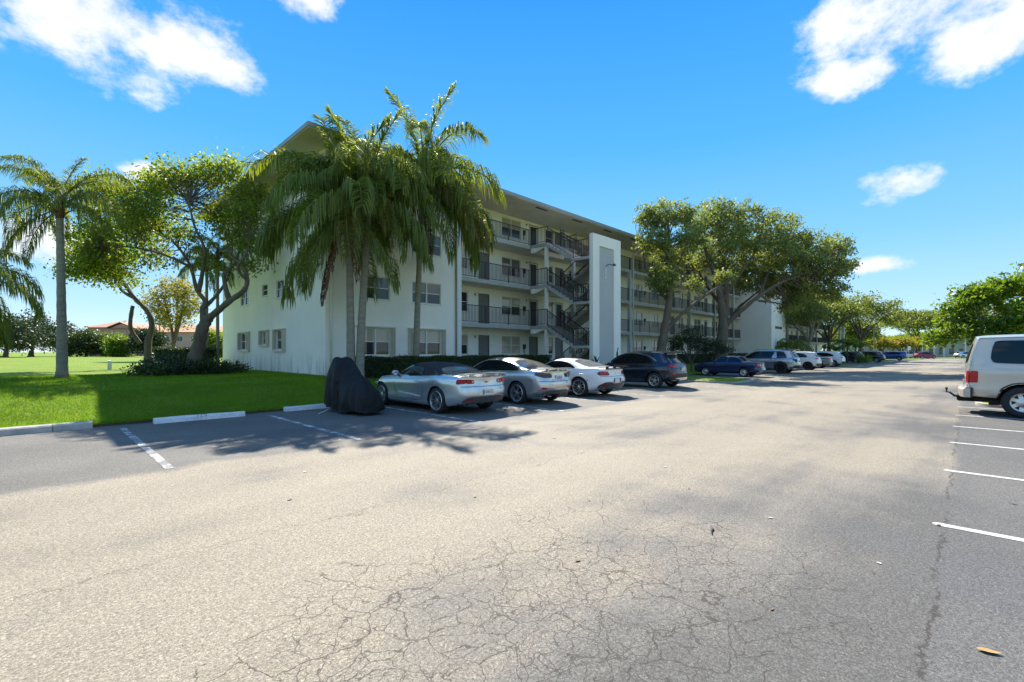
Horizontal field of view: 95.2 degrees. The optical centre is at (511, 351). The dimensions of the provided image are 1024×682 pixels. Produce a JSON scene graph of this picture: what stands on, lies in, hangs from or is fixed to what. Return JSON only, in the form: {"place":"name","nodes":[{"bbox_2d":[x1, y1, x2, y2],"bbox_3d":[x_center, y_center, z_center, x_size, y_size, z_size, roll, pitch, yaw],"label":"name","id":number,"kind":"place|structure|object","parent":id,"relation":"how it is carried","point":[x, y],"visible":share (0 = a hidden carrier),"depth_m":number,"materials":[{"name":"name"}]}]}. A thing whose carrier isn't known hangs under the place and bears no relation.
{"place":"outdoors","nodes":[
{"label":"outdoors","id":0,"kind":"place"},
{"bbox_2d":[0,352,55,352],"bbox_3d":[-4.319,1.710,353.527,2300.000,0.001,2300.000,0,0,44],"label":"ground","id":1,"kind":"structure","parent":0,"point":[34,352],"depth_m":839.71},
{"bbox_2d":[873,307,945,351],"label":"umbrella tree","id":2,"kind":"object","parent":1,"relation":"on","point":[917,320],"visible":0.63,"depth_m":130.54,"materials":[{"name":"green plant"}]},
{"bbox_2d":[0,353,846,427],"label":"lawn","id":3,"kind":"structure","parent":0,"point":[19,364],"depth_m":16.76,"materials":[{"name":"green plant"}]},
{"bbox_2d":[0,248,45,351],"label":"palm tree","id":4,"kind":"object","parent":3,"relation":"on","point":[12,283],"visible":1,"depth_m":15.71,"materials":[{"name":"green plant"}]},
{"bbox_2d":[0,313,55,356],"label":"lawn tree","id":5,"kind":"object","parent":3,"relation":"on","point":[20,343],"visible":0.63,"depth_m":88.55,"materials":[{"name":"green plant"}]},
{"bbox_2d":[1,307,77,356],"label":"lawn tree","id":6,"kind":"object","parent":3,"relation":"on","point":[52,326],"visible":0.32,"depth_m":97.92,"materials":[{"name":"green plant"}]},
{"bbox_2d":[42,323,86,355],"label":"lawn tree","id":7,"kind":"object","parent":3,"relation":"on","point":[68,329],"visible":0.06,"depth_m":111.57,"materials":[{"name":"green plant"}]},
{"bbox_2d":[0,154,138,377],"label":"palm tree","id":8,"kind":"object","parent":3,"relation":"on","point":[58,201],"visible":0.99,"depth_m":19.27,"materials":[{"name":"green plant"}]},
{"bbox_2d":[67,326,106,356],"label":"bush","id":9,"kind":"object","parent":3,"relation":"on","point":[79,342],"visible":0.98,"depth_m":98.90,"materials":[{"name":"green plant"}]},
{"bbox_2d":[78,328,126,356],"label":"lawn tree","id":10,"kind":"object","parent":3,"relation":"on","point":[109,334],"visible":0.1,"depth_m":103.20,"materials":[{"name":"green plant"}]},
{"bbox_2d":[98,331,133,356],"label":"bush","id":11,"kind":"object","parent":3,"relation":"on","point":[114,347],"visible":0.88,"depth_m":94.83,"materials":[{"name":"green plant"}]},
{"bbox_2d":[47,205,186,359],"bbox_3d":[-25.583,-4.214,29.831,7.512,10.669,5.170,0,0,0],"label":"leaning tree","id":12,"kind":"object","parent":3,"relation":"on","point":[149,335],"visible":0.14,"depth_m":29.82,"materials":[{"name":"green plant"}]},
{"bbox_2d":[122,325,171,356],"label":"bush","id":13,"kind":"object","parent":3,"relation":"on","point":[158,340],"visible":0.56,"depth_m":94.80,"materials":[{"name":"green plant"}]},
{"bbox_2d":[118,360,181,376],"bbox_3d":[-16.119,0.760,20.937,2.005,0.749,2.518,0,0,-11],"label":"shrub","id":14,"kind":"object","parent":3,"relation":"on","point":[153,370],"visible":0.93,"depth_m":20.55,"materials":[{"name":"green plant"}]},
{"bbox_2d":[87,320,222,355],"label":"distant building","id":15,"kind":"structure","parent":3,"relation":"on","point":[184,339],"depth_m":119.04,"materials":[{"name":"beige paint"}]},
{"bbox_2d":[137,351,179,373],"bbox_3d":[-17.271,0.534,22.979,2.275,1.191,2.013,0,0,9],"label":"shrub","id":16,"kind":"object","parent":3,"relation":"on","point":[152,359],"visible":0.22,"depth_m":22.79,"materials":[{"name":"green plant"}]},
{"bbox_2d":[39,134,279,372],"bbox_3d":[-17.651,-4.565,24.088,11.834,11.559,5.445,0,0,0],"label":"twisted tree","id":17,"kind":"object","parent":3,"relation":"on","point":[99,259],"visible":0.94,"depth_m":23.64,"materials":[{"name":"green plant"}]},
{"bbox_2d":[134,271,212,346],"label":"golden tree","id":18,"kind":"object","parent":3,"relation":"on","point":[182,293],"visible":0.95,"depth_m":54.41,"materials":[{"name":"green plant"}]},
{"bbox_2d":[151,346,216,364],"bbox_3d":[-19.890,0.430,28.424,3.534,1.589,1.187,0,0,0],"label":"hedge","id":19,"kind":"object","parent":3,"relation":"on","point":[208,351],"visible":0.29,"depth_m":28.07,"materials":[{"name":"green plant"}]},
{"bbox_2d":[166,347,204,361],"bbox_3d":[-17.352,0.446,24.513,2.111,1.366,2.212,0,0,-18],"label":"shrub","id":20,"kind":"object","parent":3,"relation":"on","point":[184,355],"visible":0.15,"depth_m":24.39,"materials":[{"name":"green plant"}]},
{"bbox_2d":[154,355,218,374],"bbox_3d":[-15.449,0.637,22.220,2.672,0.993,2.561,0,0,-26],"label":"shrub","id":21,"kind":"object","parent":3,"relation":"on","point":[188,366],"visible":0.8,"depth_m":21.96,"materials":[{"name":"green plant"}]},
{"bbox_2d":[173,233,234,347],"bbox_3d":[-19.678,-3.307,30.098,3.414,8.814,3.378,0,0,15],"label":"palm tree","id":22,"kind":"object","parent":3,"relation":"on","point":[185,273],"visible":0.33,"depth_m":29.93,"materials":[{"name":"green plant"}]},
{"bbox_2d":[189,328,222,357],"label":"bush","id":23,"kind":"object","parent":3,"relation":"on","point":[212,337],"visible":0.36,"depth_m":82.97,"materials":[{"name":"green plant"}]},
{"bbox_2d":[177,355,238,374],"bbox_3d":[-14.953,0.662,23.093,2.388,0.944,2.496,0,0,26],"label":"shrub","id":24,"kind":"object","parent":3,"relation":"on","point":[226,366],"visible":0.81,"depth_m":23.00,"materials":[{"name":"green plant"}]},
{"bbox_2d":[182,225,242,360],"bbox_3d":[-18.306,-3.508,28.965,3.750,9.217,3.497,0,0,0],"label":"palm tree","id":25,"kind":"object","parent":3,"relation":"on","point":[219,252],"visible":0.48,"depth_m":28.88,"materials":[{"name":"green plant"}]},
{"bbox_2d":[213,361,253,372],"bbox_3d":[-14.971,0.785,24.703,2.370,0.702,1.960,0,0,27],"label":"shrub","id":26,"kind":"object","parent":3,"relation":"on","point":[238,368],"visible":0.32,"depth_m":24.73,"materials":[{"name":"green plant"}]},
{"bbox_2d":[237,104,442,361],"bbox_3d":[-6.908,-4.642,19.795,7.884,11.665,7.263,0,0,42],"label":"palm tree","id":27,"kind":"object","parent":3,"relation":"on","point":[317,243],"visible":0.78,"depth_m":18.36,"materials":[{"name":"green plant"}]},
{"bbox_2d":[302,106,433,376],"bbox_3d":[-5.916,-4.472,19.271,4.938,11.352,5.456,0,0,-30],"label":"palm tree","id":28,"kind":"object","parent":3,"relation":"on","point":[401,238],"visible":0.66,"depth_m":18.75,"materials":[{"name":"green plant"}]},
{"bbox_2d":[356,81,506,358],"bbox_3d":[-4.150,-5.813,22.354,7.809,13.930,7.351,0,0,0],"label":"palm tree","id":29,"kind":"object","parent":3,"relation":"on","point":[453,203],"visible":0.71,"depth_m":21.32,"materials":[{"name":"green plant"}]},
{"bbox_2d":[355,354,551,378],"bbox_3d":[-2.298,0.722,24.585,1.227,1.227,12.803,0,0,44],"label":"hedge","id":30,"kind":"object","parent":3,"relation":"on","point":[377,366],"visible":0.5,"depth_m":21.64,"materials":[{"name":"green plant"}]},
{"bbox_2d":[194,121,748,375],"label":"apartment building","id":31,"kind":"structure","parent":3,"relation":"on","point":[554,282],"depth_m":29.24,"materials":[{"name":"white paint"}]},
{"bbox_2d":[237,331,249,351],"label":"window","id":32,"kind":"structure","parent":31,"relation":"in","point":[245,335],"depth_m":29.53,"materials":[{"name":"grey"}]},
{"bbox_2d":[240,289,248,306],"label":"window","id":33,"kind":"structure","parent":31,"relation":"in","point":[245,297],"depth_m":29.39,"materials":[{"name":"grey"}]},
{"bbox_2d":[258,330,268,346],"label":"window","id":34,"kind":"structure","parent":31,"relation":"in","point":[266,332],"depth_m":27.07,"materials":[{"name":"grey"}]},
{"bbox_2d":[272,328,285,351],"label":"window","id":35,"kind":"structure","parent":31,"relation":"in","point":[280,331],"depth_m":25.46,"materials":[{"name":"grey"}]},
{"bbox_2d":[275,279,283,298],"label":"window","id":36,"kind":"structure","parent":31,"relation":"in","point":[280,283],"depth_m":25.36,"materials":[{"name":"grey"}]},
{"bbox_2d":[356,325,395,356],"bbox_3d":[-6.705,-0.473,23.079,0.265,1.545,2.130,0,0,44],"label":"window","id":37,"kind":"structure","parent":31,"relation":"in","point":[376,339],"depth_m":23.34,"materials":[{"name":"grey"}]},
{"bbox_2d":[367,275,390,301],"bbox_3d":[-6.746,-3.130,23.119,0.150,1.200,1.670,0,0,44],"label":"window","id":38,"kind":"structure","parent":31,"relation":"in","point":[383,286],"depth_m":23.38,"materials":[{"name":"grey glass"}]},
{"bbox_2d":[411,281,441,305],"bbox_3d":[-4.616,-3.130,25.302,0.150,1.200,1.970,0,0,44],"label":"window","id":39,"kind":"structure","parent":31,"relation":"in","point":[430,292],"depth_m":25.46,"materials":[{"name":"grey glass"}]},
{"bbox_2d":[411,234,441,257],"bbox_3d":[-4.616,-5.800,25.302,0.150,1.200,1.970,0,0,44],"label":"window","id":40,"kind":"structure","parent":31,"relation":"in","point":[436,253],"depth_m":25.79,"materials":[{"name":"grey glass"}]},
{"bbox_2d":[408,328,446,356],"bbox_3d":[-4.575,-0.473,25.262,0.265,1.545,2.430,0,0,44],"label":"window","id":41,"kind":"structure","parent":31,"relation":"in","point":[429,338],"depth_m":25.50,"materials":[{"name":"grey"}]},
{"bbox_2d":[462,291,467,312],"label":"window","id":42,"kind":"structure","parent":31,"relation":"in","point":[464,294],"depth_m":29.29,"materials":[{"name":"grey"}]},
{"bbox_2d":[462,334,468,354],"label":"window","id":43,"kind":"structure","parent":31,"relation":"in","point":[464,337],"depth_m":29.29,"materials":[{"name":"grey"}]},
{"bbox_2d":[478,335,488,355],"bbox_3d":[-1.856,-0.045,30.378,0.110,2.050,0.950,0,0,44],"label":"door","id":44,"kind":"structure","parent":31,"relation":"in","point":[483,340],"depth_m":30.39,"materials":[{"name":"metal"}]},
{"bbox_2d":[478,293,488,323],"bbox_3d":[-1.852,-2.725,30.374,0.122,2.050,0.950,0,0,44],"label":"door","id":45,"kind":"structure","parent":31,"relation":"in","point":[483,299],"depth_m":30.39,"materials":[{"name":"metal"}]},
{"bbox_2d":[478,252,488,279],"bbox_3d":[-1.852,-5.395,30.374,0.122,2.050,0.950,0,0,44],"label":"door","id":46,"kind":"structure","parent":31,"relation":"in","point":[483,257],"depth_m":30.39,"materials":[{"name":"metal"}]},
{"bbox_2d":[501,336,521,354],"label":"window","id":47,"kind":"structure","parent":31,"relation":"in","point":[510,344],"depth_m":32.18,"materials":[{"name":"beige glass"}]},
{"bbox_2d":[501,296,521,316],"bbox_3d":[-0.054,-3.100,32.196,0.150,1.300,1.950,0,0,44],"label":"window","id":48,"kind":"structure","parent":31,"relation":"in","point":[507,302],"depth_m":32.18,"materials":[{"name":"grey glass"}]},
{"bbox_2d":[501,257,521,278],"bbox_3d":[-0.054,-5.770,32.196,0.150,1.300,1.950,0,0,44],"label":"window","id":49,"kind":"structure","parent":31,"relation":"in","point":[506,261],"depth_m":32.18,"materials":[{"name":"grey glass"}]},
{"bbox_2d":[502,217,521,239],"bbox_3d":[-0.054,-8.470,32.196,0.150,1.300,1.950,0,0,44],"label":"window","id":50,"kind":"structure","parent":31,"relation":"in","point":[506,220],"depth_m":32.18,"materials":[{"name":"grey glass"}]},
{"bbox_2d":[529,337,537,354],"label":"door","id":51,"kind":"structure","parent":31,"relation":"in","point":[533,341],"depth_m":33.87,"materials":[{"name":"metal"}]},
{"bbox_2d":[529,299,537,325],"bbox_3d":[1.517,-2.725,33.835,0.110,2.050,0.950,0,0,44],"label":"door","id":52,"kind":"structure","parent":31,"relation":"in","point":[533,304],"depth_m":33.82,"materials":[{"name":"grey wood"}]},
{"bbox_2d":[529,262,537,285],"bbox_3d":[1.517,-5.395,33.835,0.110,2.050,0.950,0,0,44],"label":"door","id":53,"kind":"structure","parent":31,"relation":"in","point":[532,266],"depth_m":33.81,"materials":[{"name":"grey wood"}]},
{"bbox_2d":[529,224,537,245],"bbox_3d":[1.517,-8.095,33.835,0.110,2.050,0.950,0,0,44],"label":"door","id":54,"kind":"structure","parent":31,"relation":"in","point":[530,226],"depth_m":33.75,"materials":[{"name":"wood"}]},
{"bbox_2d":[555,337,562,358],"bbox_3d":[3.578,-0.045,35.946,0.110,2.050,0.950,0,0,44],"label":"door","id":55,"kind":"structure","parent":31,"relation":"in","point":[558,342],"depth_m":35.95,"materials":[{"name":"metal"}]},
{"bbox_2d":[555,302,562,325],"bbox_3d":[3.577,-2.725,35.946,0.110,2.050,0.950,0,0,44],"label":"door","id":56,"kind":"structure","parent":31,"relation":"in","point":[558,306],"depth_m":35.87,"materials":[{"name":"wood"}]},
{"bbox_2d":[632,340,641,351],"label":"window","id":57,"kind":"structure","parent":31,"relation":"in","point":[637,343],"depth_m":44.60,"materials":[{"name":"grey"}]},
{"bbox_2d":[632,312,641,325],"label":"window","id":58,"kind":"structure","parent":31,"relation":"in","point":[637,315],"depth_m":44.53,"materials":[{"name":"grey"}]},
{"bbox_2d":[632,283,641,297],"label":"window","id":59,"kind":"structure","parent":31,"relation":"in","point":[636,286],"depth_m":44.46,"materials":[{"name":"grey"}]},
{"bbox_2d":[631,195,740,350],"bbox_3d":[12.785,-5.279,35.192,8.043,13.168,5.098,0,0,0],"label":"oak tree","id":60,"kind":"object","parent":3,"relation":"on","point":[665,278],"visible":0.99,"depth_m":34.58,"materials":[{"name":"green plant"}]},
{"bbox_2d":[666,326,737,370],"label":"tree","id":61,"kind":"object","parent":3,"relation":"on","point":[679,344],"visible":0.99,"depth_m":35.00,"materials":[{"name":"green plant"}]},
{"bbox_2d":[677,353,747,363],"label":"hedge","id":62,"kind":"object","parent":3,"relation":"on","point":[699,358],"visible":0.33,"depth_m":45.50,"materials":[{"name":"green plant"}]},
{"bbox_2d":[670,220,829,323],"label":"oak tree","id":63,"kind":"object","parent":3,"relation":"on","point":[714,296],"visible":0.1,"depth_m":45.48,"materials":[{"name":"green plant"}]},
{"bbox_2d":[684,190,862,359],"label":"oak tree","id":64,"kind":"object","parent":3,"relation":"on","point":[719,219],"visible":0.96,"depth_m":40.39,"materials":[{"name":"green plant"}]},
{"bbox_2d":[728,276,840,353],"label":"apartment building","id":65,"kind":"structure","parent":3,"relation":"on","point":[758,325],"depth_m":59.61,"materials":[{"name":"white paint"}]},
{"bbox_2d":[775,338,812,351],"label":"bush","id":66,"kind":"object","parent":3,"relation":"on","point":[798,344],"visible":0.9,"depth_m":58.18,"materials":[{"name":"green plant"}]},
{"bbox_2d":[782,294,845,351],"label":"oak tree","id":67,"kind":"object","parent":3,"relation":"on","point":[818,310],"visible":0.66,"depth_m":60.82,"materials":[{"name":"green plant"}]},
{"bbox_2d":[798,293,873,350],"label":"oak tree","id":68,"kind":"object","parent":3,"relation":"on","point":[849,307],"visible":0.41,"depth_m":67.76,"materials":[{"name":"green plant"}]},
{"bbox_2d":[863,336,904,350],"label":"golden tree","id":69,"kind":"object","parent":3,"relation":"on","point":[885,342],"visible":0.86,"depth_m":113.80,"materials":[{"name":"yellow plant"}]},
{"bbox_2d":[831,339,970,356],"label":"building","id":70,"kind":"structure","parent":3,"relation":"on","point":[948,351],"depth_m":153.70,"materials":[{"name":"grey paint"}]},
{"bbox_2d":[888,329,932,337],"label":"tree","id":71,"kind":"object","parent":3,"relation":"on","point":[906,334],"visible":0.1,"depth_m":166.78,"materials":[{"name":"green plant"}]},
{"bbox_2d":[0,358,1023,681],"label":"road","id":72,"kind":"structure","parent":0,"point":[266,546],"depth_m":4.06,"materials":[{"name":"grey asphalt"}]},
{"bbox_2d":[0,421,92,435],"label":"kerb","id":73,"kind":"structure","parent":72,"relation":"on","point":[20,430],"depth_m":9.56,"materials":[{"name":"concrete"}]},
{"bbox_2d":[119,428,174,468],"bbox_3d":[-6.587,1.648,8.314,4.959,0.004,0.110,0,0,44],"label":"stall line","id":74,"kind":"object","parent":72,"relation":"on","point":[158,458],"visible":1,"depth_m":7.78,"materials":[{"name":"paint"}]},
{"bbox_2d":[153,411,244,423],"bbox_3d":[-7.541,1.575,11.355,1.860,0.149,0.216,0,0,-44],"label":"wheel stop","id":75,"kind":"object","parent":72,"relation":"on","point":[182,418],"visible":1,"depth_m":11.23,"materials":[{"name":"paint"}]},
{"bbox_2d":[283,403,331,411],"bbox_3d":[-5.646,1.586,13.544,0.210,0.128,1.800,0,0,44],"label":"wheel stop","id":76,"kind":"object","parent":72,"relation":"on","point":[305,407],"visible":0.62,"depth_m":13.22,"materials":[{"name":"white concrete"}]},
{"bbox_2d":[267,415,361,439],"bbox_3d":[-4.578,1.648,10.448,4.853,0.004,0.110,0,0,44],"label":"stall line","id":77,"kind":"object","parent":72,"relation":"on","point":[337,433],"visible":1,"depth_m":10.00,"materials":[{"name":"paint"}]},
{"bbox_2d":[318,357,384,413],"bbox_3d":[-4.439,0.900,12.651,2.171,1.502,1.427,0,0,44],"label":"covered motorcycle","id":78,"kind":"object","parent":72,"relation":"on","point":[349,386],"visible":1,"depth_m":12.37,"materials":[{"name":"black fabric"}]},
{"bbox_2d":[386,407,481,421],"bbox_3d":[-2.446,1.648,12.615,4.877,0.004,0.110,0,0,44],"label":"stall line","id":79,"kind":"object","parent":72,"relation":"on","point":[434,414],"visible":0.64,"depth_m":12.23,"materials":[{"name":"paint"}]},
{"bbox_2d":[375,362,504,412],"bbox_3d":[-2.335,0.975,14.044,4.810,1.350,2.140,0,0,44],"label":"convertible car","id":80,"kind":"object","parent":72,"relation":"on","point":[439,387],"visible":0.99,"depth_m":12.75,"materials":[{"name":"silver metal"}]},
{"bbox_2d":[52,361,850,429],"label":"lawn edge","id":81,"kind":"object","parent":72,"relation":"on","point":[144,421],"depth_m":10.85,"materials":[{"name":"green plant"}]},
{"bbox_2d":[473,355,572,403],"bbox_3d":[-0.218,0.877,16.309,4.872,1.546,2.145,0,0,44],"label":"saloon car","id":82,"kind":"object","parent":72,"relation":"on","point":[525,379],"visible":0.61,"depth_m":14.77,"materials":[{"name":"silver metal"}]},
{"bbox_2d":[546,357,626,396],"bbox_3d":[2.140,0.932,18.675,4.842,1.437,2.125,0,0,44],"label":"coupe car","id":83,"kind":"object","parent":72,"relation":"on","point":[586,376],"visible":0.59,"depth_m":17.08,"materials":[{"name":"white paint"}]},
{"bbox_2d":[604,350,687,387],"bbox_3d":[5.991,0.781,22.448,4.597,1.737,2.185,0,0,44],"label":"crossover car","id":84,"kind":"object","parent":72,"relation":"on","point":[652,369],"visible":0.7,"depth_m":21.12,"materials":[{"name":"blue paint"}]},
{"bbox_2d":[679,376,752,383],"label":"grass island","id":85,"kind":"structure","parent":72,"relation":"on","point":[715,380],"depth_m":25.43,"materials":[{"name":"plant"}]},
{"bbox_2d":[694,355,765,376],"bbox_3d":[14.703,0.958,31.761,4.420,1.385,2.065,0,0,44],"label":"saloon car","id":86,"kind":"object","parent":72,"relation":"on","point":[742,366],"visible":1,"depth_m":30.96,"materials":[{"name":"blue paint"}]},
{"bbox_2d":[743,349,800,373],"bbox_3d":[19.631,0.720,36.663,5.187,1.861,2.289,0,0,44],"label":"sport utility car","id":87,"kind":"object","parent":72,"relation":"on","point":[781,361],"visible":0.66,"depth_m":35.17,"materials":[{"name":"grey metal"}]},
{"bbox_2d":[796,351,821,369],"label":"crossover car","id":88,"kind":"object","parent":72,"relation":"on","point":[811,360],"visible":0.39,"depth_m":41.66,"materials":[{"name":"white paint"}]},
{"bbox_2d":[816,355,832,367],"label":"saloon car","id":89,"kind":"object","parent":72,"relation":"on","point":[826,361],"visible":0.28,"depth_m":46.00,"materials":[{"name":"grey paint"}]},
{"bbox_2d":[816,351,845,366],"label":"sport utility car","id":90,"kind":"object","parent":72,"relation":"on","point":[838,357],"visible":0.41,"depth_m":50.32,"materials":[{"name":"white paint"}]},
{"bbox_2d":[820,338,875,362],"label":"tree","id":91,"kind":"object","parent":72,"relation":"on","point":[847,343],"visible":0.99,"depth_m":65.61,"materials":[{"name":"green plant"}]},
{"bbox_2d":[840,351,863,362],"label":"sport utility car","id":92,"kind":"object","parent":72,"relation":"on","point":[851,355],"visible":0.33,"depth_m":68.85,"materials":[{"name":"grey paint"}]},
{"bbox_2d":[855,353,872,362],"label":"shrub","id":93,"kind":"object","parent":72,"relation":"on","point":[864,359],"visible":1,"depth_m":63.91,"materials":[{"name":"green plant"}]},
{"bbox_2d":[861,351,885,361],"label":"sport utility car","id":94,"kind":"object","parent":72,"relation":"on","point":[878,356],"visible":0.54,"depth_m":70.55,"materials":[{"name":"black paint"}]},
{"bbox_2d":[851,360,897,361],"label":"grass island","id":95,"kind":"structure","parent":72,"relation":"on","point":[885,360],"depth_m":78.04,"materials":[{"name":"plant"}]},
{"bbox_2d":[823,290,910,351],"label":"oak tree","id":96,"kind":"object","parent":95,"relation":"on","point":[889,306],"visible":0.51,"depth_m":77.35,"materials":[{"name":"green plant"}]},
{"bbox_2d":[883,351,907,359],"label":"pickup truck","id":97,"kind":"object","parent":72,"relation":"on","point":[899,355],"visible":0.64,"depth_m":86.57,"materials":[{"name":"blue paint"}]},
{"bbox_2d":[885,358,920,359],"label":"grass island","id":98,"kind":"structure","parent":72,"relation":"on","point":[906,359],"depth_m":92.21,"materials":[{"name":"plant"}]},
{"bbox_2d":[827,319,885,350],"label":"tree","id":99,"kind":"object","parent":98,"relation":"on","point":[850,333],"visible":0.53,"depth_m":102.09,"materials":[{"name":"green plant"}]},
{"bbox_2d":[912,352,936,358],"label":"car","id":100,"kind":"object","parent":72,"relation":"on","point":[922,355],"visible":0.94,"depth_m":106.60,"materials":[{"name":"red paint"}]},
{"bbox_2d":[908,357,965,358],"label":"grass island","id":101,"kind":"structure","parent":72,"relation":"on","point":[947,357],"depth_m":115.15,"materials":[{"name":"plant"}]},
{"bbox_2d":[886,336,919,350],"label":"golden tree","id":102,"kind":"object","parent":101,"relation":"on","point":[907,341],"visible":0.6,"depth_m":114.89,"materials":[{"name":"yellow plant"}]},
{"bbox_2d":[903,336,933,351],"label":"golden tree","id":103,"kind":"object","parent":101,"relation":"on","point":[917,339],"visible":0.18,"depth_m":119.04,"materials":[{"name":"yellow plant"}]},
{"bbox_2d":[932,522,1023,541],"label":"stall line","id":104,"kind":"object","parent":72,"relation":"on","point":[982,532],"visible":1,"depth_m":4.28,"materials":[{"name":"paint"}]},
{"bbox_2d":[944,469,1023,480],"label":"stall line","id":105,"kind":"object","parent":72,"relation":"on","point":[984,475],"visible":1,"depth_m":6.21,"materials":[{"name":"paint"}]},
{"bbox_2d":[945,334,1023,417],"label":"passenger van","id":106,"kind":"object","parent":72,"relation":"on","point":[994,370],"visible":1,"depth_m":11.89,"materials":[{"name":"beige paint"}]},
{"bbox_2d":[975,402,1001,407],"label":"grass island","id":107,"kind":"structure","parent":72,"relation":"on","point":[985,404],"depth_m":14.02,"materials":[{"name":"concrete"}]},
{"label":"grass island","id":108,"kind":"structure","parent":72,"relation":"on","visible":0},
{"bbox_2d":[915,261,1023,349],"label":"almond tree","id":109,"kind":"object","parent":108,"relation":"on","point":[966,313],"visible":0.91,"depth_m":34.18,"materials":[{"name":"green plant"}]},
{"bbox_2d":[0,0,1023,351],"label":"sky","id":110,"kind":"structure","parent":0,"point":[897,126],"materials":[{"name":"blue"}]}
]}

